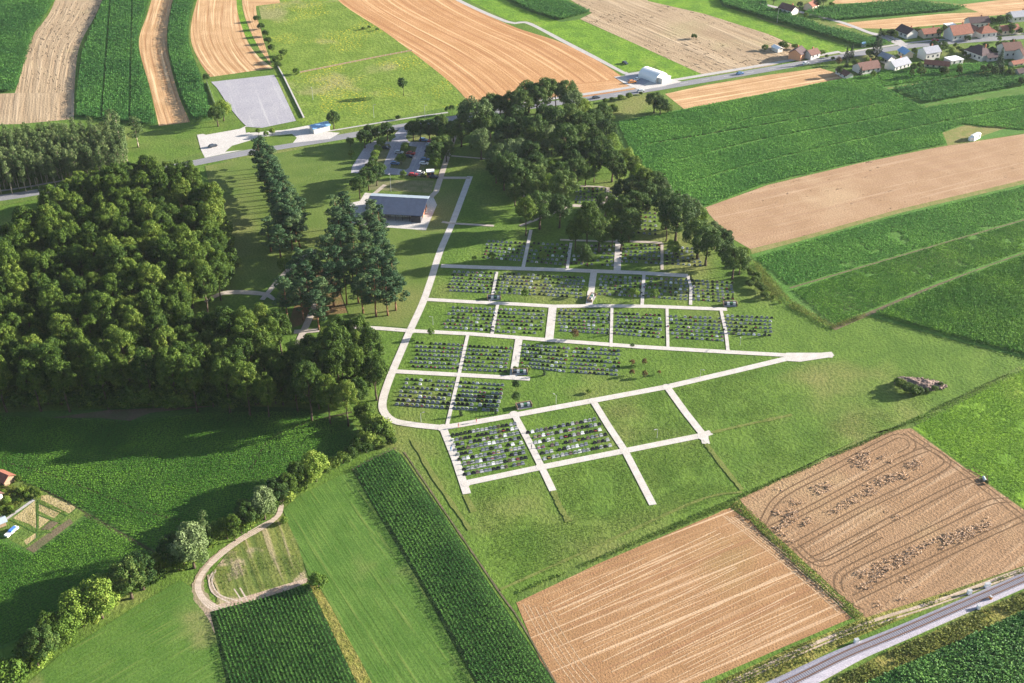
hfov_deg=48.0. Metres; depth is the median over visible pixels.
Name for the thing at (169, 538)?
broadleaf tree
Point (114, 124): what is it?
slender tree
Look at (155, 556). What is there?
woodland tree
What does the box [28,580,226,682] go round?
mown meadow
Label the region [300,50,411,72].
meadow fence
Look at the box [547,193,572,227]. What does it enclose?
broadleaf tree
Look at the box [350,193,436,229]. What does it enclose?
chapel paving
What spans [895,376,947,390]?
rubble heap
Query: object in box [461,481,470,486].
cemetery path
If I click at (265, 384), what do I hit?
woodland tree
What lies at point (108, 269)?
woodland tree
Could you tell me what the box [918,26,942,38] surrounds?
house
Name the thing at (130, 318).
woodland tree
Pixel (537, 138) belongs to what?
woodland tree
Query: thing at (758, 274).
shrub
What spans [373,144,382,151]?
light green tree
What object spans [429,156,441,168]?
light green tree
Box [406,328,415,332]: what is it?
cemetery path
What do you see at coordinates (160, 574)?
shrub
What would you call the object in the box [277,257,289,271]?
light green tree
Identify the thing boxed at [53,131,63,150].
slender tree
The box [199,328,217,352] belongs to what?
woodland tree
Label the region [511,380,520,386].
young tree
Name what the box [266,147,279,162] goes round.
pine tree
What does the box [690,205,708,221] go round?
light green tree
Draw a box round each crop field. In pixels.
[0,0,51,93]
[928,0,994,3]
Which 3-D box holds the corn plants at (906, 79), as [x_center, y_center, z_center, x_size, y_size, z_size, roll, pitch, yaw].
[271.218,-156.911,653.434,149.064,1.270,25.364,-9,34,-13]
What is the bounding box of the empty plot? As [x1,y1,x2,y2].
[472,473,561,539]
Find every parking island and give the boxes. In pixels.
[374,134,395,140]
[406,133,435,141]
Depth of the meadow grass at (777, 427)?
374.24 m
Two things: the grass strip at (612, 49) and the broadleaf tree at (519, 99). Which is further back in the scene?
the grass strip at (612, 49)
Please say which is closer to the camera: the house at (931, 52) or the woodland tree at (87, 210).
the woodland tree at (87, 210)
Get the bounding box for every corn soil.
[867,612,1022,682]
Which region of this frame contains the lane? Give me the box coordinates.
[767,4,907,46]
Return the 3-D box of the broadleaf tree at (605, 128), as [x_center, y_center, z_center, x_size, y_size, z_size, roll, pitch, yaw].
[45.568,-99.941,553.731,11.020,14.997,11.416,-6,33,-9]
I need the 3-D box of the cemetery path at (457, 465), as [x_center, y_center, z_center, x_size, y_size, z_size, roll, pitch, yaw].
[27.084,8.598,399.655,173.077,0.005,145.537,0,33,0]
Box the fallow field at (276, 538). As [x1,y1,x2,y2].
[210,515,307,604]
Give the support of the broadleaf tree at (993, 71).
on the ground at (816, 396)
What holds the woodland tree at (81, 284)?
on the ground at (816, 396)
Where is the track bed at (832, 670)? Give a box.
[766,573,1023,682]
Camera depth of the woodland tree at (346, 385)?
362.20 m
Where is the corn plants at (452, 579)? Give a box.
[353,448,552,682]
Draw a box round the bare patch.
[53,406,208,420]
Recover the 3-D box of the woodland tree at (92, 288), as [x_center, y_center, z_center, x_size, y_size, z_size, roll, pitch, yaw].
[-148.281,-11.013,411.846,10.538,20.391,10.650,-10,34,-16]
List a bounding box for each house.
[778,2,798,14]
[788,45,806,60]
[803,0,818,9]
[805,47,820,59]
[851,59,881,74]
[878,51,895,63]
[884,56,911,71]
[895,24,918,38]
[897,46,912,57]
[917,44,941,59]
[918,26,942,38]
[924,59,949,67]
[943,22,973,40]
[944,55,963,65]
[964,15,990,26]
[964,44,993,61]
[971,24,978,35]
[975,23,996,38]
[985,53,998,61]
[996,40,1023,58]
[998,22,1020,34]
[1006,8,1023,22]
[1013,48,1023,59]
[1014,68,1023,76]
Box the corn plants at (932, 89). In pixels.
[892,67,1023,101]
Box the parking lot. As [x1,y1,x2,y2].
[351,127,426,175]
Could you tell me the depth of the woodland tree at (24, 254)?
431.74 m
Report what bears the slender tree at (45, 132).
on the ground at (816, 396)
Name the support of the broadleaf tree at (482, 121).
on the ground at (816, 396)
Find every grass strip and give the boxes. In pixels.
[236,0,256,43]
[469,0,702,79]
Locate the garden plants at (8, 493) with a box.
[0,484,30,513]
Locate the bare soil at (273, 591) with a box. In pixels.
[218,578,308,609]
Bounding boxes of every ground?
[0,0,1023,682]
[0,480,84,548]
[942,118,1022,145]
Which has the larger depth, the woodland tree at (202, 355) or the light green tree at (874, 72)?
the light green tree at (874, 72)
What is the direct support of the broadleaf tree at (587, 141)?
on the ground at (816, 396)
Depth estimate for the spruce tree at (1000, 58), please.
638.97 m
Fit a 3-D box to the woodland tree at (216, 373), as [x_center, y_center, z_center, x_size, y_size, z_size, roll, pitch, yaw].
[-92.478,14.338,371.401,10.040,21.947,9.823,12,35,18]
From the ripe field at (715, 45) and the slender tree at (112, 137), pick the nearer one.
the slender tree at (112, 137)
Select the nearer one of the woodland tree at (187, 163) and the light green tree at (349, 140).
the woodland tree at (187, 163)
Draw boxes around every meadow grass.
[475,440,736,579]
[602,392,690,444]
[679,363,947,485]
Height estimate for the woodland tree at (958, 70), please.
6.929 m
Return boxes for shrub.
[0,654,29,682]
[1,495,11,504]
[11,635,43,660]
[14,475,21,480]
[15,486,23,493]
[16,643,53,670]
[23,491,30,497]
[24,663,35,675]
[25,384,53,407]
[28,380,52,404]
[29,486,38,493]
[33,490,42,497]
[48,630,71,649]
[76,604,100,628]
[123,572,144,592]
[135,563,166,588]
[152,550,173,572]
[164,382,194,408]
[171,544,197,570]
[200,525,219,547]
[212,519,239,539]
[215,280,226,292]
[218,220,233,232]
[219,230,234,247]
[220,247,236,258]
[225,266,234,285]
[226,252,240,267]
[233,512,254,533]
[247,384,267,404]
[249,507,264,523]
[253,15,260,21]
[257,23,264,29]
[262,29,268,36]
[263,36,271,43]
[264,498,280,512]
[267,44,274,50]
[272,56,279,61]
[273,61,282,67]
[275,488,295,505]
[279,48,287,55]
[279,516,287,523]
[288,477,308,491]
[288,483,301,494]
[292,68,299,73]
[307,572,328,589]
[318,465,331,473]
[328,456,341,468]
[336,451,351,463]
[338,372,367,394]
[344,446,358,458]
[348,437,365,452]
[353,401,375,418]
[355,430,376,443]
[358,411,378,427]
[360,441,373,453]
[361,376,373,389]
[362,421,383,435]
[371,415,391,427]
[373,434,385,446]
[379,424,395,437]
[385,436,396,444]
[609,104,618,112]
[626,92,632,97]
[662,103,672,112]
[745,280,754,286]
[747,269,755,275]
[751,275,759,281]
[752,272,761,278]
[754,282,762,288]
[759,285,767,291]
[760,291,769,298]
[778,40,786,47]
[866,49,872,54]
[875,56,883,62]
[880,30,888,36]
[887,29,894,35]
[895,378,906,385]
[901,382,912,391]
[909,384,921,394]
[917,386,923,394]
[939,66,949,73]
[1006,68,1014,75]
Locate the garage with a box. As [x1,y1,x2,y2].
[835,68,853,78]
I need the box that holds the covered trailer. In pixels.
[4,525,18,537]
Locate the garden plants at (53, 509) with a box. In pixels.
[40,499,71,524]
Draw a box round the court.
[212,75,295,127]
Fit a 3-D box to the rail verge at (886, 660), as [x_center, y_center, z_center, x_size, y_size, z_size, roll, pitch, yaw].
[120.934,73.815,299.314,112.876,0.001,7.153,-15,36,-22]
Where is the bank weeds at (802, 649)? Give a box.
[717,568,1023,682]
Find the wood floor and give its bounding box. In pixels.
[289,269,347,327]
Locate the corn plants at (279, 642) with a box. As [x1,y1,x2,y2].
[215,584,355,682]
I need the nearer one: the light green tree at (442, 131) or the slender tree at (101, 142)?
the slender tree at (101, 142)
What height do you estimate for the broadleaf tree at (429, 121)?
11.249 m
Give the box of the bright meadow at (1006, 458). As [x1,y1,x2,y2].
[906,366,1023,507]
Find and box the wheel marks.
[739,431,1023,613]
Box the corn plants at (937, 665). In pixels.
[865,610,1023,682]
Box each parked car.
[208,143,217,147]
[390,161,399,164]
[408,172,417,176]
[419,161,428,164]
[420,157,429,160]
[429,174,438,178]
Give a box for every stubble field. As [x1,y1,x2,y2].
[0,93,73,123]
[15,0,101,119]
[139,0,189,125]
[191,0,271,76]
[242,0,271,64]
[247,0,279,5]
[338,0,632,100]
[499,80,635,98]
[517,508,851,682]
[666,68,841,108]
[833,0,895,3]
[837,12,989,28]
[961,0,1023,15]
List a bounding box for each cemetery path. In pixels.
[353,264,833,504]
[378,176,472,429]
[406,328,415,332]
[429,121,663,269]
[437,424,448,430]
[446,230,729,425]
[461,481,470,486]
[509,411,518,415]
[536,463,545,469]
[588,398,597,402]
[620,447,629,453]
[662,384,671,388]
[697,433,708,439]
[785,353,832,361]
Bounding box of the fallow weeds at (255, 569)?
[213,523,303,587]
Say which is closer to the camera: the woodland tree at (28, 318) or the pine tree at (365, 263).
the woodland tree at (28, 318)
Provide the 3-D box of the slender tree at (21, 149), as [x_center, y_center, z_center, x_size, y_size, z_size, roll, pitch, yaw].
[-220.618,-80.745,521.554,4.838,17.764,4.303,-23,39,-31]
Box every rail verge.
[716,566,1023,682]
[834,591,1023,682]
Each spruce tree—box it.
[868,28,882,59]
[993,47,1004,75]
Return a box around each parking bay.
[371,144,390,166]
[390,146,416,169]
[419,152,428,170]
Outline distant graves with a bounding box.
[398,187,772,396]
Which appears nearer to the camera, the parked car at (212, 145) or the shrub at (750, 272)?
the shrub at (750, 272)
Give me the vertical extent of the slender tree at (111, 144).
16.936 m
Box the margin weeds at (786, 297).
[753,260,865,328]
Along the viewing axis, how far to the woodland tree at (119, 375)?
373.93 m
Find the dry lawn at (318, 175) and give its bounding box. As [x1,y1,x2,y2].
[205,142,464,326]
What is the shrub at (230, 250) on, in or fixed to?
on the ground at (816, 396)
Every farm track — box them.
[192,501,281,632]
[456,0,627,73]
[728,567,1023,682]
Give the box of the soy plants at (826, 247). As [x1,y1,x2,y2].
[756,186,1023,284]
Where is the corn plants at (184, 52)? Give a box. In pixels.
[167,0,209,118]
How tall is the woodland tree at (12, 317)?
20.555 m
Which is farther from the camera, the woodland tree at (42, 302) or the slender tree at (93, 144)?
the slender tree at (93, 144)
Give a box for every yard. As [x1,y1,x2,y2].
[197,125,338,157]
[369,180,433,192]
[615,75,680,89]
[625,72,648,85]
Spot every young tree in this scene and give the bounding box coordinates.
[202,73,209,81]
[397,77,407,94]
[427,328,434,334]
[487,252,495,258]
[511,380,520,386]
[511,391,520,399]
[521,289,528,296]
[570,329,577,336]
[629,287,639,300]
[650,288,659,300]
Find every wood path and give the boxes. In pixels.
[205,290,325,343]
[260,184,385,299]
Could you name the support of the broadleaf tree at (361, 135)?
on the ground at (816, 396)
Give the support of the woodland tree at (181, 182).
on the ground at (816, 396)
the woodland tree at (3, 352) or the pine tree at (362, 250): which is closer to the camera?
the woodland tree at (3, 352)
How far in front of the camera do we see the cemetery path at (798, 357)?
404.76 m
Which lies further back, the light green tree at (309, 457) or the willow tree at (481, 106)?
the willow tree at (481, 106)
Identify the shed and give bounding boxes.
[0,516,7,527]
[308,121,330,133]
[771,44,782,52]
[943,23,956,27]
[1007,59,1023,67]
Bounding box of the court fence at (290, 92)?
[277,66,302,116]
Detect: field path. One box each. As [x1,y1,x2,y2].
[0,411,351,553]
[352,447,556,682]
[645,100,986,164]
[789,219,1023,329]
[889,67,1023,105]
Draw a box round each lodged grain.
[772,450,963,605]
[790,454,892,504]
[804,488,877,525]
[855,517,992,588]
[867,472,903,491]
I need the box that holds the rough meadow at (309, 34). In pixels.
[259,0,464,129]
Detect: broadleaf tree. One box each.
[19,623,60,659]
[107,555,148,599]
[120,549,156,590]
[155,531,190,569]
[207,105,225,126]
[233,497,264,521]
[266,476,289,504]
[326,110,339,128]
[349,175,368,198]
[356,129,372,147]
[358,166,373,178]
[360,170,376,190]
[363,124,377,142]
[365,160,377,168]
[369,165,384,185]
[371,125,386,139]
[375,162,386,176]
[379,122,394,140]
[404,120,420,140]
[413,119,428,141]
[420,119,436,138]
[425,140,446,165]
[429,121,446,135]
[431,134,451,158]
[432,113,447,130]
[437,140,454,161]
[445,120,461,141]
[449,117,472,146]
[471,111,495,132]
[479,111,503,142]
[482,93,500,110]
[486,157,496,182]
[491,94,509,115]
[492,150,523,177]
[494,116,519,139]
[494,164,511,190]
[501,90,520,116]
[505,104,528,124]
[505,182,524,205]
[507,165,537,197]
[510,87,535,111]
[514,158,531,186]
[517,79,537,112]
[517,139,543,158]
[519,113,550,152]
[524,151,547,171]
[524,163,548,186]
[524,178,547,202]
[524,190,554,229]
[525,84,548,110]
[534,77,559,108]
[534,103,555,120]
[542,106,569,126]
[547,169,580,205]
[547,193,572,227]
[548,122,581,152]
[549,161,572,179]
[554,79,578,101]
[557,103,581,122]
[561,148,581,168]
[562,141,587,170]
[566,122,593,147]
[567,157,589,181]
[569,110,595,134]
[574,242,590,262]
[577,137,602,161]
[580,251,594,266]
[585,108,603,126]
[585,134,613,158]
[587,216,612,251]
[595,102,612,119]
[595,192,614,215]
[596,118,617,138]
[601,149,625,181]
[610,219,634,250]
[611,179,631,197]
[612,194,635,215]
[616,207,643,242]
[622,175,645,194]
[624,190,651,212]
[637,179,658,212]
[644,170,668,192]
[645,91,664,112]
[650,187,682,229]
[652,97,668,115]
[658,195,697,241]
[682,218,713,258]
[692,226,724,265]
[717,241,735,265]
[719,228,733,242]
[720,244,751,279]
[910,63,916,68]
[916,67,926,74]
[930,40,937,45]
[936,41,948,53]
[980,65,987,73]
[988,46,998,52]
[990,17,996,23]
[991,66,999,73]
[996,15,1005,25]
[1005,14,1011,23]
[1008,23,1016,28]
[1018,77,1023,85]
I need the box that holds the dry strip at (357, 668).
[310,585,371,682]
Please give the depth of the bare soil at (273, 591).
309.08 m
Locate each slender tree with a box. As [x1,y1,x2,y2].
[0,123,8,137]
[0,128,7,144]
[0,159,5,189]
[1,155,12,189]
[1,161,12,193]
[3,147,14,182]
[6,132,14,145]
[6,157,15,184]
[8,138,18,153]
[8,154,19,188]
[9,128,16,143]
[10,147,21,182]
[14,152,25,186]
[15,138,25,152]
[15,160,26,190]
[19,145,28,168]
[19,152,31,188]
[21,122,28,135]
[21,135,32,150]
[25,152,36,185]
[26,127,35,157]
[27,149,37,180]
[28,155,38,186]
[31,135,42,169]
[34,141,41,158]
[34,152,43,183]
[35,123,42,137]
[35,131,43,151]
[36,151,48,183]
[38,146,47,179]
[41,138,50,158]
[42,127,53,143]
[45,155,53,182]
[46,156,56,185]
[47,120,54,142]
[47,140,57,175]
[49,122,60,135]
[49,144,60,178]
[51,131,60,147]
[52,145,63,179]
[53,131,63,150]
[54,154,65,179]
[57,142,66,176]
[60,135,68,149]
[62,148,72,175]
[62,154,70,176]
[63,125,69,138]
[67,133,75,146]
[68,148,79,171]
[69,117,73,133]
[70,141,82,172]
[71,149,81,169]
[72,128,79,146]
[77,120,84,138]
[78,154,87,173]
[79,144,87,173]
[82,145,91,169]
[83,128,91,150]
[85,116,93,126]
[86,149,96,172]
[89,135,98,159]
[90,125,99,141]
[93,144,102,169]
[94,147,106,168]
[95,130,102,141]
[98,139,111,159]
[100,144,111,161]
[101,135,109,156]
[102,108,119,128]
[103,119,109,133]
[103,147,113,165]
[106,132,110,151]
[109,110,126,148]
[109,135,115,154]
[109,154,118,165]
[110,139,115,154]
[113,144,123,164]
[117,138,126,161]
[125,116,143,147]
[198,510,211,534]
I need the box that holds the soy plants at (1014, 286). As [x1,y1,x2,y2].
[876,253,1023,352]
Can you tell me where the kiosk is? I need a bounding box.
[426,169,433,176]
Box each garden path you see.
[1,499,34,518]
[10,499,77,547]
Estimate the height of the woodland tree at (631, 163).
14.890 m
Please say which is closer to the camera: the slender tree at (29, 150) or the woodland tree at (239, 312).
the woodland tree at (239, 312)
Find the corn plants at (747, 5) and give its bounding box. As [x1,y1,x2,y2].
[722,0,891,46]
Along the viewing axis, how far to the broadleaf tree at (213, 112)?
574.47 m
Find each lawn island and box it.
[225,134,296,151]
[245,124,285,132]
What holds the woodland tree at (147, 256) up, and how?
on the ground at (816, 396)
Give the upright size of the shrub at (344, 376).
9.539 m
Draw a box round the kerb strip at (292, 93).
[278,66,304,117]
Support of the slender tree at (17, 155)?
on the road verge at (199, 155)
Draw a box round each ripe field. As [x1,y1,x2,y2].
[572,0,793,75]
[705,134,1023,248]
[739,428,1023,616]
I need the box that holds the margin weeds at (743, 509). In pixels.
[733,499,862,617]
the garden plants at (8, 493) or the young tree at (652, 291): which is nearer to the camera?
the garden plants at (8, 493)
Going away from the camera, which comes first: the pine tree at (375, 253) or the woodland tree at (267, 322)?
the woodland tree at (267, 322)
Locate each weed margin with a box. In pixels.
[516,366,1023,602]
[730,500,865,619]
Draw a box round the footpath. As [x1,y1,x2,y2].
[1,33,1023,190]
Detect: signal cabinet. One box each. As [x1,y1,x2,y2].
[966,589,972,594]
[984,582,991,588]
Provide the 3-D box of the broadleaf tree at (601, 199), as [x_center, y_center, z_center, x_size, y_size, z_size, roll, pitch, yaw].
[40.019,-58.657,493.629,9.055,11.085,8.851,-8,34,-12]
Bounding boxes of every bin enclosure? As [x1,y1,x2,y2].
[487,294,500,299]
[512,368,527,374]
[515,400,532,409]
[587,292,595,301]
[723,301,737,306]
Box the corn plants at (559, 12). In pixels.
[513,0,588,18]
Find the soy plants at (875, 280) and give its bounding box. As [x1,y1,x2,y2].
[794,221,1023,322]
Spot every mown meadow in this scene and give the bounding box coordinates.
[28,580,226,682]
[283,472,473,682]
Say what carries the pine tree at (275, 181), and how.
on the dry lawn at (318, 175)
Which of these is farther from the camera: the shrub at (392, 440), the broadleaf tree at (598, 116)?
the broadleaf tree at (598, 116)
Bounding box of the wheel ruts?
[195,504,283,610]
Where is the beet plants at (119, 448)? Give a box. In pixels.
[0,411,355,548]
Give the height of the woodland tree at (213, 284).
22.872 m
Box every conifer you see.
[842,46,850,59]
[848,44,853,57]
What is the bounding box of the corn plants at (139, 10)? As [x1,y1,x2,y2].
[76,0,157,125]
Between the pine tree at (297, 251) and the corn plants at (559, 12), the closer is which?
the pine tree at (297, 251)
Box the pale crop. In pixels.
[926,88,1023,108]
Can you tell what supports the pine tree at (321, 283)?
on the ground at (816, 396)
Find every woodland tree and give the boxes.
[0,222,11,238]
[0,237,17,265]
[0,241,23,274]
[0,263,27,294]
[0,276,11,296]
[0,294,14,348]
[0,312,26,340]
[0,322,21,348]
[0,347,7,378]
[0,355,12,412]
[2,293,26,322]
[2,338,20,367]
[3,229,31,249]
[3,271,34,324]
[4,344,36,381]
[8,218,32,248]
[11,205,37,232]
[15,357,48,411]
[16,303,40,328]
[17,244,30,274]
[18,249,34,268]
[20,313,45,334]
[20,334,42,360]
[23,231,44,253]
[23,249,46,278]
[23,342,50,377]
[24,291,40,313]
[24,327,45,344]
[28,272,50,303]
[29,251,55,276]
[34,203,57,227]
[34,343,67,404]
[34,610,58,629]
[36,184,57,206]
[36,277,64,310]
[36,283,65,336]
[37,216,60,248]
[39,199,59,242]
[39,248,59,274]
[42,203,64,222]
[43,306,67,336]
[43,336,68,360]
[45,235,69,262]
[45,358,76,411]
[47,263,69,284]
[47,312,77,339]
[48,187,69,207]
[48,226,77,254]
[49,251,77,275]
[56,182,77,211]
[58,211,75,224]
[58,268,76,288]
[59,178,72,186]
[60,293,88,326]
[61,191,86,216]
[61,220,80,244]
[61,327,87,357]
[62,275,87,298]
[63,293,83,324]
[66,243,83,275]
[66,336,92,369]
[68,246,92,277]
[69,358,93,388]
[70,170,86,182]
[72,176,94,202]
[73,192,89,207]
[74,204,94,241]
[74,211,94,253]
[76,313,101,338]
[77,220,102,269]
[81,256,102,279]
[81,344,113,377]
[82,285,108,317]
[83,271,104,291]
[83,289,106,339]
[84,170,99,191]
[84,351,115,409]
[85,242,98,269]
[86,174,108,198]
[87,292,119,327]
[87,338,99,376]
[90,192,110,209]
[91,194,107,211]
[94,201,119,228]
[94,339,119,362]
[95,233,122,265]
[96,215,112,231]
[98,167,116,179]
[99,273,127,299]
[99,318,122,345]
[100,265,114,280]
[101,173,122,196]
[101,226,114,235]
[102,245,129,271]
[102,324,121,372]
[103,276,130,297]
[104,162,129,208]
[105,328,137,380]
[106,187,126,205]
[109,358,131,387]
[110,187,135,214]
[111,216,134,242]
[111,295,125,321]
[112,216,127,235]
[112,256,139,295]
[115,198,133,217]
[115,297,144,329]
[117,161,136,180]
[120,236,138,257]
[120,276,143,298]
[121,179,134,191]
[121,244,143,268]
[121,331,147,374]
[122,308,149,338]
[123,294,146,312]
[124,252,145,274]
[125,161,140,176]
[126,226,146,254]
[127,192,147,216]
[127,216,138,232]
[129,235,143,253]
[129,262,155,315]
[129,346,158,407]
[130,171,155,197]
[130,187,152,206]
[132,169,149,184]
[134,206,148,220]
[135,202,157,235]
[136,154,156,172]
[136,261,168,291]
[137,288,166,320]
[139,219,164,242]
[141,236,158,254]
[142,285,160,327]
[142,315,170,348]
[143,246,159,265]
[145,160,164,178]
[146,196,167,209]
[148,168,170,198]
[150,309,172,346]
[150,325,179,352]
[150,552,164,570]
[151,236,176,265]
[152,209,175,238]
[153,204,162,228]
[153,346,169,377]
[154,347,188,409]
[155,261,174,280]
[157,187,173,203]
[157,232,183,267]
[159,203,182,230]
[160,245,180,300]
[161,161,170,167]
[161,278,191,307]
[162,295,183,320]
[164,159,189,206]
[166,199,180,210]
[167,173,187,205]
[167,340,197,381]
[169,302,193,327]
[170,177,193,205]
[171,224,198,251]
[171,323,195,366]
[173,223,187,239]
[173,259,197,308]
[174,271,198,303]
[175,311,201,335]
[175,354,206,411]
[176,159,197,180]
[178,205,194,228]
[178,239,206,298]
[181,164,203,187]
[181,208,202,230]
[182,331,205,352]
[186,187,205,208]
[186,230,206,250]
[188,196,204,211]
[188,341,212,382]
[189,265,218,311]
[190,180,202,198]
[190,259,215,309]
[194,220,214,238]
[194,310,215,346]
[196,240,214,263]
[197,200,223,224]
[198,215,219,233]
[199,181,225,203]
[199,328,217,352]
[200,184,219,202]
[201,236,222,256]
[203,353,222,381]
[205,225,227,251]
[207,250,230,290]
[207,259,228,300]
[208,197,225,224]
[209,335,233,380]
[209,356,239,412]
[213,306,235,334]
[214,315,237,340]
[219,344,249,386]
[222,514,240,540]
[228,359,259,415]
[229,316,256,360]
[230,338,256,364]
[232,306,259,351]
[245,363,265,403]
[246,325,273,370]
[250,302,270,326]
[252,371,276,417]
[258,316,282,363]
[258,342,282,377]
[266,310,291,354]
[278,472,297,499]
[280,339,306,370]
[286,460,305,480]
[290,346,319,377]
[290,359,324,421]
[299,334,319,354]
[304,366,326,408]
[307,339,328,367]
[313,373,338,423]
[317,326,327,340]
[318,339,347,380]
[321,322,345,379]
[323,325,355,377]
[326,314,347,327]
[332,379,359,426]
[339,344,365,380]
[345,377,368,405]
[346,313,371,344]
[348,331,367,350]
[357,328,384,385]
[360,355,389,400]
[515,195,536,235]
[533,133,547,150]
[565,216,584,252]
[574,201,601,243]
[586,126,603,141]
[588,154,602,181]
[605,215,621,247]
[612,162,626,178]
[626,154,641,182]
[635,167,653,205]
[658,209,676,241]
[733,246,749,274]
[936,28,942,38]
[956,67,962,76]
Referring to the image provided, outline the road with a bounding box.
[0,35,1023,200]
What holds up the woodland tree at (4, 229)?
on the ground at (816, 396)
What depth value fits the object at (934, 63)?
650.37 m
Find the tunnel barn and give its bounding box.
[638,66,670,83]
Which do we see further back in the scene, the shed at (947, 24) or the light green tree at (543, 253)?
the shed at (947, 24)
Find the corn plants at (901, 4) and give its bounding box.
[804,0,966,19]
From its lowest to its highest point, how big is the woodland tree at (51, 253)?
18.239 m
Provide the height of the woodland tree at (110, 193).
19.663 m
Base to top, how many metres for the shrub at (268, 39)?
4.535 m
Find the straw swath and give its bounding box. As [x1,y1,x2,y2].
[523,515,845,682]
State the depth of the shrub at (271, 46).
674.05 m
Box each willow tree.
[170,520,208,568]
[249,485,276,519]
[456,95,493,129]
[468,127,492,159]
[484,143,507,162]
[493,129,511,144]
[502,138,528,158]
[538,124,554,141]
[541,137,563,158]
[546,82,564,106]
[561,90,582,108]
[650,178,672,197]
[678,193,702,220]
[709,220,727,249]
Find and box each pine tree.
[247,138,260,162]
[252,135,265,153]
[252,148,268,182]
[254,157,270,191]
[256,141,267,164]
[257,154,273,190]
[258,216,282,251]
[259,144,277,163]
[259,168,272,192]
[261,172,275,192]
[263,177,276,201]
[265,156,283,170]
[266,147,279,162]
[266,185,282,211]
[267,180,286,198]
[267,224,291,257]
[268,162,284,178]
[269,194,284,221]
[271,167,282,176]
[272,276,300,317]
[273,174,283,182]
[273,202,283,227]
[275,182,286,194]
[275,204,291,228]
[278,190,293,213]
[279,175,293,196]
[281,198,289,205]
[281,215,302,249]
[283,186,299,205]
[284,208,306,241]
[284,209,308,247]
[284,264,303,291]
[286,200,307,232]
[286,247,308,291]
[289,277,310,319]
[291,197,311,223]
[295,260,318,293]
[303,248,323,276]
[306,289,328,329]
[312,276,335,316]
[313,233,339,259]
[316,246,340,279]
[321,262,342,305]
[323,194,346,222]
[324,224,344,261]
[327,206,344,226]
[328,245,349,288]
[333,191,351,218]
[333,232,348,258]
[335,214,354,243]
[336,259,355,304]
[340,200,359,228]
[340,242,359,276]
[345,228,359,254]
[347,258,367,303]
[348,272,368,313]
[353,215,372,243]
[354,242,373,271]
[357,230,374,257]
[358,258,379,301]
[359,210,374,244]
[359,267,389,316]
[361,198,385,222]
[367,246,388,268]
[368,220,389,247]
[368,231,390,261]
[370,204,389,245]
[373,256,390,299]
[376,276,397,315]
[379,244,399,269]
[380,253,403,286]
[386,269,409,310]
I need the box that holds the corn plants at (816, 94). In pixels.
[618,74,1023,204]
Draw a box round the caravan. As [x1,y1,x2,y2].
[970,132,981,140]
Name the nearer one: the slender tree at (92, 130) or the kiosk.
the kiosk
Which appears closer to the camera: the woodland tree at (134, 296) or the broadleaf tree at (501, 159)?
the woodland tree at (134, 296)
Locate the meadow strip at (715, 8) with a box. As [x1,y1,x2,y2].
[648,0,856,52]
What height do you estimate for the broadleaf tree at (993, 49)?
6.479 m
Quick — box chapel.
[367,193,429,222]
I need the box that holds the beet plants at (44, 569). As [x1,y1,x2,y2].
[0,516,157,644]
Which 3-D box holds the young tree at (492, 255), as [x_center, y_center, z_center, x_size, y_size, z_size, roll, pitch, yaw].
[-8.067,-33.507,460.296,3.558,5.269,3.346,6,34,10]
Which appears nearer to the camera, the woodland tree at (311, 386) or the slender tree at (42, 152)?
the woodland tree at (311, 386)
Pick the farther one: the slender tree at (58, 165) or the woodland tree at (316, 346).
the slender tree at (58, 165)
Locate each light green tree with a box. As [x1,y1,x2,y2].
[44,609,81,637]
[57,585,95,627]
[78,573,120,618]
[93,572,118,598]
[210,517,226,535]
[211,99,231,120]
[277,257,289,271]
[291,461,317,487]
[300,448,329,481]
[345,137,353,145]
[368,156,377,161]
[370,150,379,156]
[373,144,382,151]
[376,139,385,146]
[396,153,406,164]
[400,142,410,153]
[400,170,406,176]
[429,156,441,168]
[437,126,454,140]
[538,250,546,258]
[541,172,554,190]
[546,157,557,173]
[576,98,592,111]
[576,163,596,185]
[604,132,620,150]
[604,200,621,217]
[617,146,633,164]
[629,163,644,181]
[667,239,680,255]
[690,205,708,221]
[870,70,876,76]
[948,47,954,52]
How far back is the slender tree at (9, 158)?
515.44 m
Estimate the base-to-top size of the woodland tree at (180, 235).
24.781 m
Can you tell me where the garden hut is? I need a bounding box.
[0,469,14,485]
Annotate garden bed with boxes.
[14,501,35,527]
[24,533,35,544]
[26,519,72,552]
[39,504,60,517]
[39,514,48,527]
[41,495,75,512]
[41,521,58,529]
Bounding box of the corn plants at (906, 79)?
[878,61,1023,85]
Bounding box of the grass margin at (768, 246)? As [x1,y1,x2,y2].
[750,180,1023,253]
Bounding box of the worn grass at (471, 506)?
[411,414,792,590]
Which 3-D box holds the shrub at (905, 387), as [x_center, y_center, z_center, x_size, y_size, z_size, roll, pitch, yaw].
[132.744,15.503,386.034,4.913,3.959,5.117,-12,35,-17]
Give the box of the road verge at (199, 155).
[0,149,247,205]

